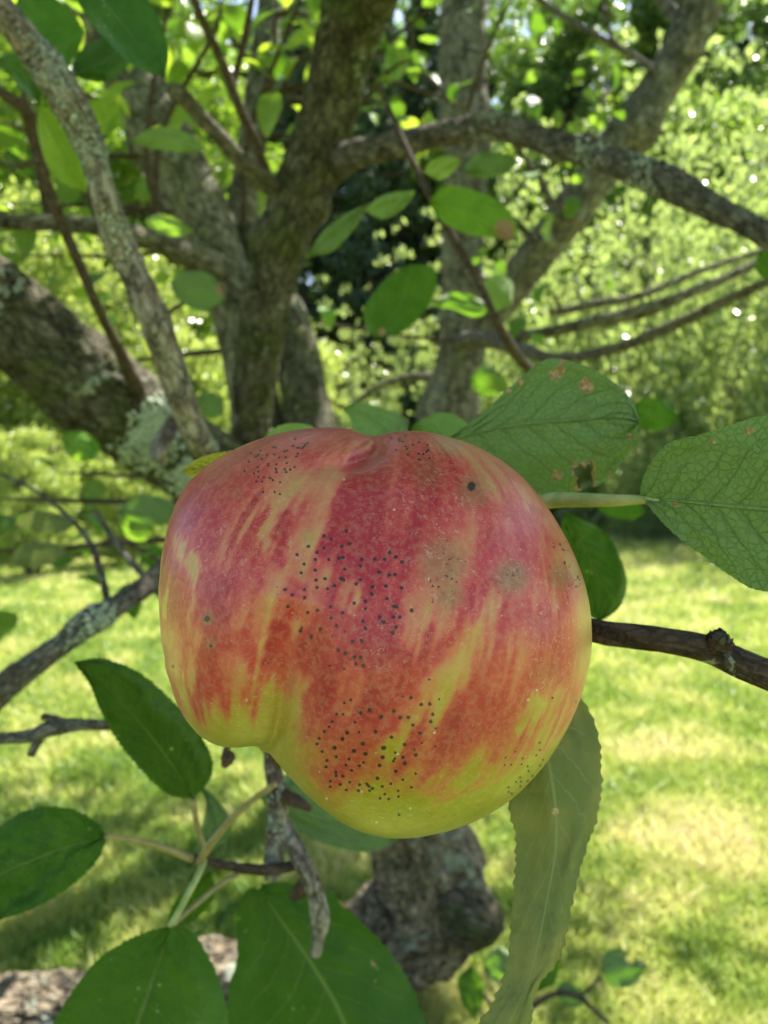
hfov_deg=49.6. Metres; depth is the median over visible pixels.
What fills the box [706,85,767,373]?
leafy tree
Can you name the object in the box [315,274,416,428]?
bush
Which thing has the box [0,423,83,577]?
bush
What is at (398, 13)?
sky
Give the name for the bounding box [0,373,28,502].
bush
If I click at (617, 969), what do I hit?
tree shoot
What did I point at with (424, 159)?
leafy tree
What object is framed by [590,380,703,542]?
bush
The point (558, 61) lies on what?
woodland tree
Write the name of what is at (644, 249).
evergreen tree
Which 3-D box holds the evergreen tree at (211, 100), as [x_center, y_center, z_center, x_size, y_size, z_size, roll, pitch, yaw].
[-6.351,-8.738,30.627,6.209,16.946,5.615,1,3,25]
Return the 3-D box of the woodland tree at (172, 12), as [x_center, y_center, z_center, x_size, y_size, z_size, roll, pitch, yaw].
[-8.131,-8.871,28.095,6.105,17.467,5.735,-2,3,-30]
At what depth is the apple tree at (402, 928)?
0.68 m
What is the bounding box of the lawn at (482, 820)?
[0,504,767,1023]
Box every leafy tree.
[0,33,152,507]
[92,47,320,431]
[392,111,592,404]
[545,59,757,409]
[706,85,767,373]
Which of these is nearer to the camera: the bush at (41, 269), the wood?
the bush at (41, 269)
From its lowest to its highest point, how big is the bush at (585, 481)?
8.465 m
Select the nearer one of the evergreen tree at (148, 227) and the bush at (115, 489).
the bush at (115, 489)
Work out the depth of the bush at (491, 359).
16.75 m
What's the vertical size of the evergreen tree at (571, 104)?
18.533 m
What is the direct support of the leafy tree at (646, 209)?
on the lawn at (482, 820)
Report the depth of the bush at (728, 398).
12.66 m
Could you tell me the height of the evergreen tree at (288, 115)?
15.444 m
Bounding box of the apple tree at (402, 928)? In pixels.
[0,0,767,1023]
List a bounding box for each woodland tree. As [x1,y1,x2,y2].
[0,0,151,494]
[71,0,224,338]
[272,0,400,380]
[486,0,615,363]
[552,0,738,385]
[598,0,767,377]
[686,0,767,343]
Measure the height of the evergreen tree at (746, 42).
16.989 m
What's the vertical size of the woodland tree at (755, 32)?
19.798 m
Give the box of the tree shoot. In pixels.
[457,947,646,1023]
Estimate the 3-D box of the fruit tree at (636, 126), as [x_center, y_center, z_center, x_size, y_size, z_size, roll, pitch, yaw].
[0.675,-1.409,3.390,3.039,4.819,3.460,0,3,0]
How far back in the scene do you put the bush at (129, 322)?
11.14 m
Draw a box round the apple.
[158,427,591,838]
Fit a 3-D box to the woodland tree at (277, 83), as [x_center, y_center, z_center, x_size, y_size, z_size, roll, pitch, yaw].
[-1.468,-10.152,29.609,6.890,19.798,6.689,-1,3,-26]
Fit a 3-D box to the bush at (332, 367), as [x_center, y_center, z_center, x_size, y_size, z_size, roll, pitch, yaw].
[-2.110,-1.541,14.293,3.189,3.958,2.930,-3,4,-43]
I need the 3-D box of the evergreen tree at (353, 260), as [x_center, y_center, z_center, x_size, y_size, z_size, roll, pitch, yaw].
[-0.384,-8.053,24.538,5.360,16.175,5.926,-1,3,-21]
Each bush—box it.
[0,175,148,556]
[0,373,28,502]
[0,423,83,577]
[1,241,230,546]
[82,452,172,566]
[192,323,348,425]
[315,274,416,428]
[373,118,659,519]
[491,34,767,530]
[584,27,767,465]
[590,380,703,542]
[691,0,767,418]
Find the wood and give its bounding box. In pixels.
[6,0,767,493]
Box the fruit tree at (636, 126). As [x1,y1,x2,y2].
[164,0,767,423]
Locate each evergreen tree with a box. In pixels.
[49,198,170,493]
[176,39,233,417]
[262,20,363,420]
[304,17,440,430]
[354,0,442,396]
[420,24,536,375]
[499,12,631,352]
[620,52,682,280]
[725,36,767,419]
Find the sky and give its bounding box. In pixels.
[137,0,753,321]
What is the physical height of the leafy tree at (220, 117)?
11.914 m
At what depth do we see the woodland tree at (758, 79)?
25.00 m
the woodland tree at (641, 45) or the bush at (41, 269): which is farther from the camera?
the woodland tree at (641, 45)
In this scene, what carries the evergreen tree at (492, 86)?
on the lawn at (482, 820)
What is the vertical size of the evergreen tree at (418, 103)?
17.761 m
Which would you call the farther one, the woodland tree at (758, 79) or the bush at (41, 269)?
the woodland tree at (758, 79)
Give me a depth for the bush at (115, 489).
9.05 m
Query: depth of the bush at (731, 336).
11.54 m
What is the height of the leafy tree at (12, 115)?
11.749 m
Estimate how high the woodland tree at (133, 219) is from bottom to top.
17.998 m
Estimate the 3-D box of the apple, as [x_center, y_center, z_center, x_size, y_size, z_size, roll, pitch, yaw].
[0.005,0.023,0.176,0.102,0.081,0.084,-2,4,-40]

